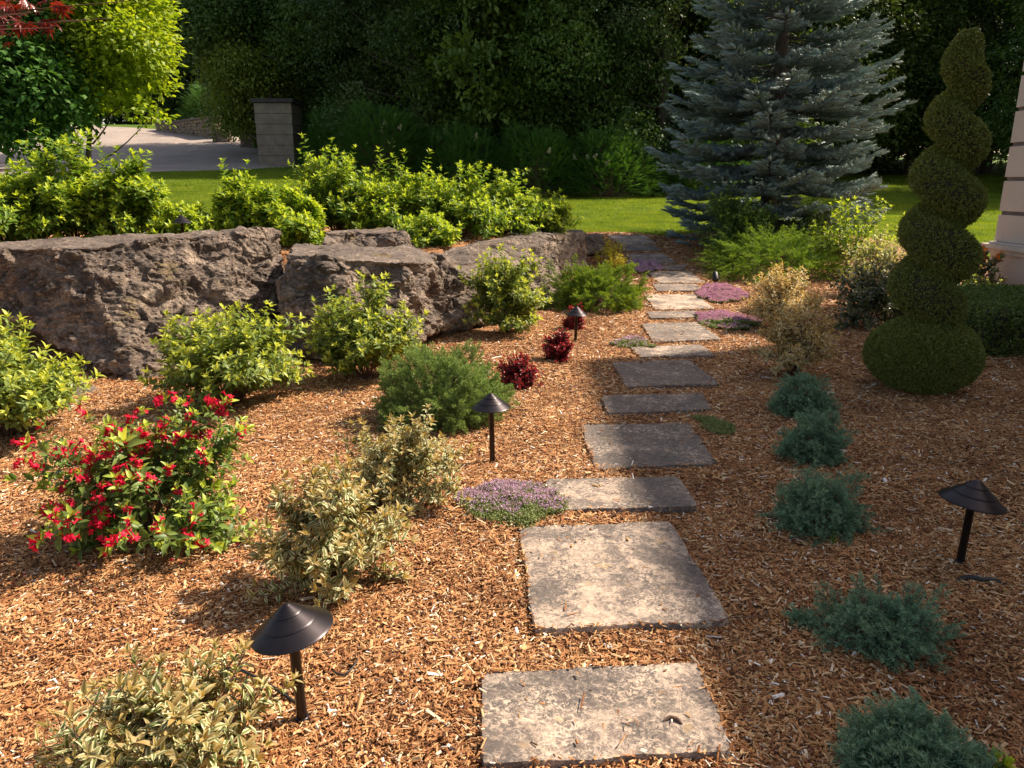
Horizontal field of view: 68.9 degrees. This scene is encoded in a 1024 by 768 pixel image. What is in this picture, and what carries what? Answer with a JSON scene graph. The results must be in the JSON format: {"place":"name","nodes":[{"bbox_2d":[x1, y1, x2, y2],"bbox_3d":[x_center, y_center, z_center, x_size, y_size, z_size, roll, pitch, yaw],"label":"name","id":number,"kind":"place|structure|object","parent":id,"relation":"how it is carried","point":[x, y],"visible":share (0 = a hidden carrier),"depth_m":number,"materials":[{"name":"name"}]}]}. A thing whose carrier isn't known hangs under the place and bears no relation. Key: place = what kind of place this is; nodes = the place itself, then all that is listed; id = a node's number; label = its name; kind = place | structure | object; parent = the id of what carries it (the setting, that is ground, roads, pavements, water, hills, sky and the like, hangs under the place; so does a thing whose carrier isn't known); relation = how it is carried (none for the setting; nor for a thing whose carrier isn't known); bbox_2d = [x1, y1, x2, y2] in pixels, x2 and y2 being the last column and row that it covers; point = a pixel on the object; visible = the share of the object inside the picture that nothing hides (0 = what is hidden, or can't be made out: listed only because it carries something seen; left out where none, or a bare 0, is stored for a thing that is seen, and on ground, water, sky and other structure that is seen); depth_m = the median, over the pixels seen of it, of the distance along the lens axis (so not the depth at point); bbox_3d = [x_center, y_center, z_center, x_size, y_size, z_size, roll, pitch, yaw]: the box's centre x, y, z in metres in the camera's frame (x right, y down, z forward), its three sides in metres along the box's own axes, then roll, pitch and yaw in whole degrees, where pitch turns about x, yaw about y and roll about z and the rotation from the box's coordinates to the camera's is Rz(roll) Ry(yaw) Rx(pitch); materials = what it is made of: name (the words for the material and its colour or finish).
{"place":"outdoors","nodes":[
{"label":"outdoors","id":0,"kind":"place"},
{"bbox_2d":[0,125,331,174],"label":"driveway","id":1,"kind":"structure","parent":0,"point":[173,151],"depth_m":38.27,"materials":[{"name":"grey concrete"}]},
{"bbox_2d":[155,116,220,138],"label":"stone wall","id":2,"kind":"structure","parent":1,"relation":"on","point":[188,126],"depth_m":47.34,"materials":[{"name":"grey stone"}]},
{"bbox_2d":[184,28,305,146],"bbox_3d":[-12.839,-13.448,35.560,6.350,5.716,5.371,10,18,32],"label":"layered tree","id":3,"kind":"object","parent":1,"relation":"on","point":[249,73],"visible":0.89,"depth_m":34.42,"materials":[{"name":"green plant"}]},
{"bbox_2d":[250,98,303,165],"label":"concrete pillar","id":4,"kind":"structure","parent":1,"relation":"on","point":[278,122],"depth_m":32.33,"materials":[{"name":"grey concrete"}]},
{"bbox_2d":[1,124,1007,258],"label":"lawn","id":5,"kind":"structure","parent":0,"point":[895,171],"depth_m":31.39,"materials":[{"name":"green plant"}]},
{"bbox_2d":[0,0,114,178],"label":"green tree","id":6,"kind":"object","parent":5,"relation":"on","point":[44,92],"visible":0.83,"depth_m":14.57,"materials":[{"name":"green plant"}]},
{"bbox_2d":[1,0,191,167],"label":"lime green tree","id":7,"kind":"object","parent":5,"relation":"on","point":[129,42],"visible":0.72,"depth_m":15.30,"materials":[{"name":"green plant"}]},
{"bbox_2d":[99,3,193,124],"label":"woodland tree","id":8,"kind":"object","parent":5,"relation":"on","point":[132,114],"visible":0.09,"depth_m":68.88,"materials":[{"name":"green plant"}]},
{"bbox_2d":[148,33,246,122],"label":"woodland tree","id":9,"kind":"object","parent":5,"relation":"on","point":[185,82],"visible":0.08,"depth_m":65.62,"materials":[{"name":"green plant"}]},
{"bbox_2d":[174,78,226,127],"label":"background bush","id":10,"kind":"object","parent":5,"relation":"on","point":[194,108],"visible":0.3,"depth_m":50.77,"materials":[{"name":"green plant"}]},
{"bbox_2d":[142,0,371,157],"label":"drooping tree","id":11,"kind":"object","parent":5,"relation":"on","point":[217,19],"visible":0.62,"depth_m":33.09,"materials":[{"name":"green plant"}]},
{"bbox_2d":[198,3,386,142],"bbox_3d":[-11.015,-20.348,39.168,11.673,15.562,11.886,-5,16,-17],"label":"woodland tree","id":12,"kind":"object","parent":5,"relation":"on","point":[301,92],"visible":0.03,"depth_m":38.09,"materials":[{"name":"green plant"}]},
{"bbox_2d":[293,103,391,165],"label":"fernlike shrub","id":13,"kind":"object","parent":5,"relation":"on","point":[317,138],"visible":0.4,"depth_m":30.89,"materials":[{"name":"green plant"}]},
{"bbox_2d":[258,0,461,154],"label":"woodland tree","id":14,"kind":"object","parent":5,"relation":"on","point":[330,95],"visible":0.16,"depth_m":32.76,"materials":[{"name":"green plant"}]},
{"bbox_2d":[323,96,444,172],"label":"fernlike shrub","id":15,"kind":"object","parent":5,"relation":"on","point":[392,115],"visible":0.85,"depth_m":27.72,"materials":[{"name":"green plant"}]},
{"bbox_2d":[288,0,536,174],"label":"woodland tree","id":16,"kind":"object","parent":5,"relation":"on","point":[388,42],"visible":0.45,"depth_m":29.29,"materials":[{"name":"green plant"}]},
{"bbox_2d":[409,121,517,190],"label":"fernlike shrub","id":17,"kind":"object","parent":5,"relation":"on","point":[467,160],"visible":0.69,"depth_m":27.50,"materials":[{"name":"green plant"}]},
{"bbox_2d":[382,0,598,189],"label":"woodland tree","id":18,"kind":"object","parent":5,"relation":"on","point":[445,63],"visible":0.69,"depth_m":28.02,"materials":[{"name":"green plant"}]},
{"bbox_2d":[479,119,598,195],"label":"fernlike shrub","id":19,"kind":"object","parent":5,"relation":"on","point":[545,137],"visible":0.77,"depth_m":27.15,"materials":[{"name":"green plant"}]},
{"bbox_2d":[465,0,692,188],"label":"woodland tree","id":20,"kind":"object","parent":5,"relation":"on","point":[576,29],"visible":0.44,"depth_m":27.75,"materials":[{"name":"green plant"}]},
{"bbox_2d":[553,123,667,197],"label":"fernlike shrub","id":21,"kind":"object","parent":5,"relation":"on","point":[615,164],"visible":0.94,"depth_m":26.93,"materials":[{"name":"green plant"}]},
{"bbox_2d":[550,0,778,188],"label":"woodland tree","id":22,"kind":"object","parent":5,"relation":"on","point":[665,37],"visible":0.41,"depth_m":28.34,"materials":[{"name":"green plant"}]},
{"bbox_2d":[651,129,752,191],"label":"background bush","id":23,"kind":"object","parent":5,"relation":"on","point":[687,183],"visible":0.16,"depth_m":27.94,"materials":[{"name":"green plant"}]},
{"bbox_2d":[633,0,833,181],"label":"woodland tree","id":24,"kind":"object","parent":5,"relation":"on","point":[678,90],"visible":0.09,"depth_m":31.24,"materials":[{"name":"green plant"}]},
{"bbox_2d":[682,0,939,164],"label":"woodland tree","id":25,"kind":"object","parent":5,"relation":"on","point":[850,18],"visible":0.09,"depth_m":34.39,"materials":[{"name":"green plant"}]},
{"bbox_2d":[772,0,955,175],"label":"woodland tree","id":26,"kind":"object","parent":5,"relation":"on","point":[884,139],"visible":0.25,"depth_m":36.58,"materials":[{"name":"green plant"}]},
{"bbox_2d":[841,0,1023,173],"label":"woodland tree","id":27,"kind":"object","parent":5,"relation":"on","point":[937,52],"visible":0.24,"depth_m":37.31,"materials":[{"name":"green plant"}]},
{"bbox_2d":[903,0,1023,173],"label":"woodland tree","id":28,"kind":"object","parent":5,"relation":"on","point":[984,168],"visible":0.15,"depth_m":39.27,"materials":[{"name":"green plant"}]},
{"bbox_2d":[976,0,1023,178],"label":"woodland tree","id":29,"kind":"object","parent":5,"relation":"on","point":[1003,97],"visible":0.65,"depth_m":28.71,"materials":[{"name":"green plant"}]},
{"bbox_2d":[980,63,1023,285],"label":"house","id":30,"kind":"structure","parent":5,"relation":"on","point":[1009,238],"depth_m":10.49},
{"bbox_2d":[0,227,1023,767],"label":"mulch bed","id":31,"kind":"object","parent":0,"point":[422,639],"visible":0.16,"depth_m":3.19,"materials":[{"name":"brown wood"}]},
{"bbox_2d":[0,158,70,241],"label":"hydrangea shrub","id":32,"kind":"object","parent":31,"relation":"on","point":[11,228],"visible":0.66,"depth_m":8.69,"materials":[{"name":"green plant"}]},
{"bbox_2d":[0,309,105,438],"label":"leafy shrub","id":33,"kind":"object","parent":31,"relation":"on","point":[36,389],"visible":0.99,"depth_m":4.65,"materials":[{"name":"green plant"}]},
{"bbox_2d":[0,0,126,171],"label":"red maple","id":34,"kind":"object","parent":31,"relation":"on","point":[22,27],"visible":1,"depth_m":4.88,"materials":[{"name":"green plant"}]},
{"bbox_2d":[0,118,145,238],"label":"hydrangea shrub","id":35,"kind":"object","parent":31,"relation":"on","point":[76,177],"visible":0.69,"depth_m":8.87,"materials":[{"name":"green plant"}]},
{"bbox_2d":[69,135,171,234],"bbox_3d":[-4.735,-2.376,9.211,1.186,1.304,1.124,5,16,17],"label":"hydrangea shrub","id":36,"kind":"object","parent":31,"relation":"on","point":[129,196],"visible":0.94,"depth_m":9.02,"materials":[{"name":"green plant"}]},
{"bbox_2d":[2,390,272,560],"bbox_3d":[-1.722,0.387,3.458,1.004,0.703,1.197,-12,19,-38],"label":"red flowering shrub","id":37,"kind":"object","parent":31,"relation":"on","point":[138,466],"visible":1,"depth_m":3.35,"materials":[{"name":"green plant"}]},
{"bbox_2d":[0,226,284,381],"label":"boulder","id":38,"kind":"object","parent":31,"relation":"on","point":[103,302],"visible":0.73,"depth_m":6.78,"materials":[{"name":"stone"}]},
{"bbox_2d":[30,633,303,767],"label":"variegated shrub","id":39,"kind":"object","parent":31,"relation":"on","point":[158,727],"visible":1,"depth_m":1.97,"materials":[{"name":"beige plant"}]},
{"bbox_2d":[144,199,223,233],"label":"hydrangea shrub","id":40,"kind":"object","parent":31,"relation":"on","point":[198,217],"visible":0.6,"depth_m":9.02,"materials":[{"name":"green plant"}]},
{"bbox_2d":[136,300,316,415],"bbox_3d":[-2.178,-0.249,5.572,1.314,0.816,1.241,0,15,0],"label":"leafy shrub","id":41,"kind":"object","parent":31,"relation":"on","point":[234,360],"visible":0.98,"depth_m":5.37,"materials":[{"name":"green plant"}]},
{"bbox_2d":[209,158,269,229],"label":"hydrangea shrub","id":42,"kind":"object","parent":31,"relation":"on","point":[231,197],"visible":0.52,"depth_m":9.26,"materials":[{"name":"green plant"}]},
{"bbox_2d":[227,174,328,247],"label":"hydrangea shrub","id":43,"kind":"object","parent":31,"relation":"on","point":[290,219],"visible":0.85,"depth_m":9.13,"materials":[{"name":"green plant"}]},
{"bbox_2d":[250,602,332,724],"bbox_3d":[-0.653,0.844,2.258,0.242,0.408,0.244,-2,14,1],"label":"path light","id":44,"kind":"object","parent":31,"relation":"on","point":[292,630],"visible":1,"depth_m":2.18,"materials":[{"name":"brown metal"}]},
{"bbox_2d":[237,450,419,608],"bbox_3d":[-0.717,0.560,2.978,0.564,0.593,0.697,13,19,39],"label":"variegated shrub","id":45,"kind":"object","parent":31,"relation":"on","point":[324,516],"visible":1,"depth_m":2.93,"materials":[{"name":"beige plant"}]},
{"bbox_2d":[277,132,384,230],"bbox_3d":[-2.426,-2.696,10.179,1.402,1.387,1.673,0,15,0],"label":"hydrangea shrub","id":46,"kind":"object","parent":31,"relation":"on","point":[326,187],"visible":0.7,"depth_m":9.89,"materials":[{"name":"green plant"}]},
{"bbox_2d":[295,270,429,379],"bbox_3d":[-1.239,-0.488,6.209,1.111,0.937,0.914,0,15,0],"label":"leafy shrub","id":47,"kind":"object","parent":31,"relation":"on","point":[358,339],"visible":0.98,"depth_m":6.08,"materials":[{"name":"green plant"}]},
{"bbox_2d":[275,242,455,363],"bbox_3d":[-1.498,-0.904,7.806,1.790,1.075,2.487,0,15,0],"label":"boulder","id":48,"kind":"object","parent":31,"relation":"on","point":[311,270],"visible":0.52,"depth_m":7.06,"materials":[{"name":"stone"}]},
{"bbox_2d":[322,226,415,247],"bbox_3d":[-1.707,-1.550,9.191,1.334,0.716,0.995,-5,16,-17],"label":"boulder","id":49,"kind":"object","parent":31,"relation":"on","point":[388,236],"visible":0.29,"depth_m":8.85,"materials":[{"name":"stone"}]},
{"bbox_2d":[341,177,414,229],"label":"hydrangea shrub","id":50,"kind":"object","parent":31,"relation":"on","point":[383,210],"visible":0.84,"depth_m":9.82,"materials":[{"name":"green plant"}]},
{"bbox_2d":[331,403,473,518],"bbox_3d":[-0.578,0.352,3.829,0.793,0.548,0.752,0,15,0],"label":"variegated shrub","id":51,"kind":"object","parent":31,"relation":"on","point":[412,457],"visible":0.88,"depth_m":3.74,"materials":[{"name":"beige plant"}]},
{"bbox_2d":[365,146,450,222],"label":"hydrangea shrub","id":52,"kind":"object","parent":31,"relation":"on","point":[406,187],"visible":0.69,"depth_m":10.12,"materials":[{"name":"green plant"}]},
{"bbox_2d":[396,206,463,247],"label":"hydrangea shrub","id":53,"kind":"object","parent":31,"relation":"on","point":[444,232],"visible":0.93,"depth_m":9.35,"materials":[{"name":"green plant"}]},
{"bbox_2d":[372,339,519,436],"bbox_3d":[-0.463,-0.010,5.228,1.058,0.628,0.977,0,15,0],"label":"feathery juniper","id":54,"kind":"object","parent":31,"relation":"on","point":[456,385],"visible":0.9,"depth_m":5.02,"materials":[{"name":"green plant"}]},
{"bbox_2d":[415,160,525,240],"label":"hydrangea shrub","id":55,"kind":"object","parent":31,"relation":"on","point":[471,212],"visible":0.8,"depth_m":10.23,"materials":[{"name":"green plant"}]},
{"bbox_2d":[471,393,510,463],"bbox_3d":[-0.120,0.266,4.395,0.229,0.442,0.229,-1,15,0],"label":"path light","id":56,"kind":"object","parent":31,"relation":"on","point":[491,404],"visible":1,"depth_m":4.32,"materials":[{"name":"brown metal"}]},
{"bbox_2d":[429,229,561,333],"bbox_3d":[-0.042,-1.520,10.210,1.339,0.970,4.833,2,15,8],"label":"boulder","id":57,"kind":"object","parent":31,"relation":"on","point":[465,257],"visible":0.45,"depth_m":8.98,"materials":[{"name":"stone"}]},
{"bbox_2d":[456,241,552,333],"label":"leafy shrub","id":58,"kind":"object","parent":31,"relation":"on","point":[500,291],"visible":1,"depth_m":7.97,"materials":[{"name":"green plant"}]},
{"bbox_2d":[451,476,568,528],"bbox_3d":[0.004,0.580,3.790,0.564,0.095,0.577,-13,20,-40],"label":"creeping thyme","id":59,"kind":"object","parent":31,"relation":"on","point":[498,496],"visible":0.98,"depth_m":3.73,"materials":[{"name":"purple plant"}]},
{"bbox_2d":[467,167,553,236],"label":"hydrangea shrub","id":60,"kind":"object","parent":31,"relation":"on","point":[504,195],"visible":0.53,"depth_m":11.09,"materials":[{"name":"green plant"}]},
{"bbox_2d":[494,351,543,389],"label":"burgundy bush","id":61,"kind":"object","parent":31,"relation":"on","point":[516,372],"visible":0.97,"depth_m":6.04,"materials":[{"name":"red plant"}]},
{"bbox_2d":[525,187,584,233],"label":"hydrangea shrub","id":62,"kind":"object","parent":31,"relation":"on","point":[557,216],"visible":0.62,"depth_m":12.07,"materials":[{"name":"green plant"}]},
{"bbox_2d":[537,328,573,362],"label":"burgundy bush","id":63,"kind":"object","parent":31,"relation":"on","point":[559,348],"visible":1,"depth_m":6.93,"materials":[{"name":"red plant"}]},
{"bbox_2d":[548,229,587,274],"bbox_3d":[0.919,-2.215,12.683,0.739,0.790,2.431,1,15,3],"label":"boulder","id":64,"kind":"object","parent":31,"relation":"on","point":[570,243],"visible":0.45,"depth_m":12.15,"materials":[{"name":"stone"}]},
{"bbox_2d":[539,253,651,313],"bbox_3d":[1.126,-1.314,9.906,1.698,0.831,1.503,-12,19,-37],"label":"bright juniper","id":65,"kind":"object","parent":31,"relation":"on","point":[587,286],"visible":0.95,"depth_m":9.69,"materials":[{"name":"green plant"}]},
{"bbox_2d":[481,663,729,767],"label":"flagstone","id":66,"kind":"object","parent":31,"relation":"on","point":[552,725],"visible":0.96,"depth_m":2.28,"materials":[{"name":"stone"}]},
{"bbox_2d":[545,476,696,513],"bbox_3d":[0.560,0.607,3.957,0.776,0.078,0.447,0,15,0],"label":"flagstone","id":67,"kind":"object","parent":31,"relation":"on","point":[664,494],"visible":0.8,"depth_m":3.92,"materials":[{"name":"stone"}]},
{"bbox_2d":[519,521,728,636],"bbox_3d":[0.422,0.809,3.158,0.778,0.078,0.900,0,15,0],"label":"flagstone","id":68,"kind":"object","parent":31,"relation":"on","point":[615,589],"visible":0.94,"depth_m":3.05,"materials":[{"name":"stone"}]},
{"bbox_2d":[608,235,655,244],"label":"flagstone","id":69,"kind":"object","parent":31,"relation":"on","point":[637,239],"visible":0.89,"depth_m":15.46,"materials":[{"name":"stone"}]},
{"bbox_2d":[608,335,656,348],"bbox_3d":[1.211,-0.440,7.657,0.457,0.094,0.566,0,15,0],"label":"creeping thyme","id":70,"kind":"object","parent":31,"relation":"on","point":[629,341],"visible":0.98,"depth_m":7.53,"materials":[{"name":"green plant"}]},
{"bbox_2d":[581,423,716,471],"bbox_3d":[0.842,0.413,4.723,0.761,0.084,0.853,0,15,0],"label":"flagstone","id":71,"kind":"object","parent":31,"relation":"on","point":[658,442],"visible":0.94,"depth_m":4.67,"materials":[{"name":"stone"}]},
{"bbox_2d":[602,393,710,416],"bbox_3d":[1.074,0.172,5.535,0.824,0.086,0.426,-1,15,-5],"label":"flagstone","id":72,"kind":"object","parent":31,"relation":"on","point":[637,404],"visible":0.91,"depth_m":5.49,"materials":[{"name":"stone"}]},
{"bbox_2d":[612,360,718,390],"bbox_3d":[1.288,-0.065,6.398,0.784,0.079,0.941,0,15,0],"label":"flagstone","id":73,"kind":"object","parent":31,"relation":"on","point":[680,375],"visible":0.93,"depth_m":6.31,"materials":[{"name":"stone"}]},
{"bbox_2d":[631,344,713,359],"bbox_3d":[1.551,-0.288,7.262,0.792,0.079,0.504,-2,15,-8],"label":"flagstone","id":74,"kind":"object","parent":31,"relation":"on","point":[682,351],"visible":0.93,"depth_m":7.21,"materials":[{"name":"stone"}]},
{"bbox_2d":[647,271,702,283],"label":"flagstone","id":75,"kind":"object","parent":31,"relation":"on","point":[674,276],"visible":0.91,"depth_m":12.18,"materials":[{"name":"stone"}]},
{"bbox_2d":[644,294,713,310],"bbox_3d":[2.253,-1.096,10.250,0.812,0.101,1.221,0,15,0],"label":"flagstone","id":76,"kind":"object","parent":31,"relation":"on","point":[677,301],"visible":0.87,"depth_m":10.17,"materials":[{"name":"stone"}]},
{"bbox_2d":[642,322,720,343],"bbox_3d":[1.824,-0.542,8.214,0.748,0.087,1.081,0,15,0],"label":"flagstone","id":77,"kind":"object","parent":31,"relation":"on","point":[690,330],"visible":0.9,"depth_m":8.14,"materials":[{"name":"stone"}]},
{"bbox_2d":[691,414,736,434],"bbox_3d":[1.389,0.270,5.073,0.266,0.063,0.407,-2,15,-8],"label":"creeping thyme","id":78,"kind":"object","parent":31,"relation":"on","point":[714,423],"visible":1,"depth_m":5.03,"materials":[{"name":"green plant"}]},
{"bbox_2d":[694,282,750,303],"bbox_3d":[3.017,-1.340,10.845,0.822,0.138,1.471,0,15,0],"label":"creeping thyme","id":79,"kind":"object","parent":31,"relation":"on","point":[716,292],"visible":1,"depth_m":10.59,"materials":[{"name":"pink plant"}]},
{"bbox_2d":[695,309,763,330],"bbox_3d":[2.532,-0.773,8.807,0.784,0.115,1.152,0,15,0],"label":"creeping thyme","id":80,"kind":"object","parent":31,"relation":"on","point":[727,320],"visible":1,"depth_m":8.60,"materials":[{"name":"pink plant"}]},
{"bbox_2d":[694,183,782,257],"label":"dark green shrub","id":81,"kind":"object","parent":31,"relation":"on","point":[728,227],"visible":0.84,"depth_m":13.55,"materials":[{"name":"green plant"}]},
{"bbox_2d":[687,216,857,283],"bbox_3d":[4.416,-2.084,12.474,2.844,1.391,2.428,0,15,0],"label":"thread cypress","id":82,"kind":"object","parent":31,"relation":"on","point":[749,259],"visible":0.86,"depth_m":12.21,"materials":[{"name":"green plant"}]},
{"bbox_2d":[642,0,917,254],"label":"blue spruce","id":83,"kind":"object","parent":31,"relation":"on","point":[770,173],"visible":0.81,"depth_m":13.93,"materials":[{"name":"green plant"}]},
{"bbox_2d":[739,261,830,320],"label":"golden shrub","id":84,"kind":"object","parent":31,"relation":"on","point":[789,286],"visible":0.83,"depth_m":8.29,"materials":[{"name":"beige plant"}]},
{"bbox_2d":[749,287,845,376],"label":"golden shrub","id":85,"kind":"object","parent":31,"relation":"on","point":[802,350],"visible":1,"depth_m":6.28,"materials":[{"name":"beige plant"}]},
{"bbox_2d":[781,603,817,630],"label":"juniper sprig","id":86,"kind":"object","parent":31,"relation":"on","point":[800,613],"visible":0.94,"depth_m":2.79,"materials":[{"name":"green plant"}]},
{"bbox_2d":[765,366,842,419],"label":"blue juniper","id":87,"kind":"object","parent":31,"relation":"on","point":[788,398],"visible":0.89,"depth_m":5.27,"materials":[{"name":"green plant"}]},
{"bbox_2d":[760,194,869,256],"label":"dark green shrub","id":88,"kind":"object","parent":31,"relation":"on","point":[809,220],"visible":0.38,"depth_m":13.61,"materials":[{"name":"green plant"}]},
{"bbox_2d":[771,399,860,470],"bbox_3d":[1.796,0.284,4.468,0.522,0.383,0.478,-10,18,-33],"label":"blue juniper","id":89,"kind":"object","parent":31,"relation":"on","point":[809,440],"visible":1,"depth_m":4.40,"materials":[{"name":"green plant"}]},
{"bbox_2d":[754,459,892,547],"bbox_3d":[1.473,0.530,3.590,0.539,0.373,0.510,-9,17,-29],"label":"blue juniper","id":90,"kind":"object","parent":31,"relation":"on","point":[840,512],"visible":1,"depth_m":3.52,"materials":[{"name":"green plant"}]},
{"bbox_2d":[809,195,904,274],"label":"yellow green shrub","id":91,"kind":"object","parent":31,"relation":"on","point":[845,238],"visible":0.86,"depth_m":12.14,"materials":[{"name":"green plant"}]},
{"bbox_2d":[827,257,903,330],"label":"glossy shrub","id":92,"kind":"object","parent":31,"relation":"on","point":[868,295],"visible":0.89,"depth_m":8.44,"materials":[{"name":"green plant"}]},
{"bbox_2d":[837,224,906,282],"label":"cream edged shrub","id":93,"kind":"object","parent":31,"relation":"on","point":[861,259],"visible":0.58,"depth_m":10.63,"materials":[{"name":"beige plant"}]},
{"bbox_2d":[803,569,966,679],"bbox_3d":[1.341,0.814,2.688,0.537,0.267,0.478,10,18,33],"label":"blue juniper","id":94,"kind":"object","parent":31,"relation":"on","point":[876,626],"visible":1,"depth_m":2.63,"materials":[{"name":"blue-green juniper foliage"},{"name":"twig bark"}]},
{"bbox_2d":[828,686,1003,767],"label":"blue juniper","id":95,"kind":"object","parent":31,"relation":"on","point":[918,735],"visible":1,"depth_m":2.04,"materials":[{"name":"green plant"}]},
{"bbox_2d":[861,26,993,395],"bbox_3d":[3.269,-1.236,5.686,0.881,2.725,0.890,0,15,0],"label":"spiral topiary","id":96,"kind":"object","parent":31,"relation":"on","point":[931,344],"visible":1,"depth_m":5.57,"materials":[{"name":"green plant"}]},
{"bbox_2d":[888,280,1023,358],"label":"clipped hedge","id":97,"kind":"object","parent":31,"relation":"on","point":[995,320],"visible":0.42,"depth_m":7.14,"materials":[{"name":"green leaf"},{"name":"twig bark"}]},
{"bbox_2d":[938,479,1006,565],"bbox_3d":[1.959,0.595,3.209,0.260,0.393,0.261,1,15,0],"label":"path light","id":98,"kind":"object","parent":31,"relation":"on","point":[972,497],"visible":1,"depth_m":3.14,"materials":[{"name":"brown metal"}]},
{"bbox_2d":[957,245,1007,284],"bbox_3d":[6.567,-1.587,10.572,0.687,0.738,0.701,5,16,19],"label":"begonia","id":99,"kind":"object","parent":31,"relation":"on","point":[993,261],"visible":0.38,"depth_m":10.39,"materials":[{"name":"green plant"}]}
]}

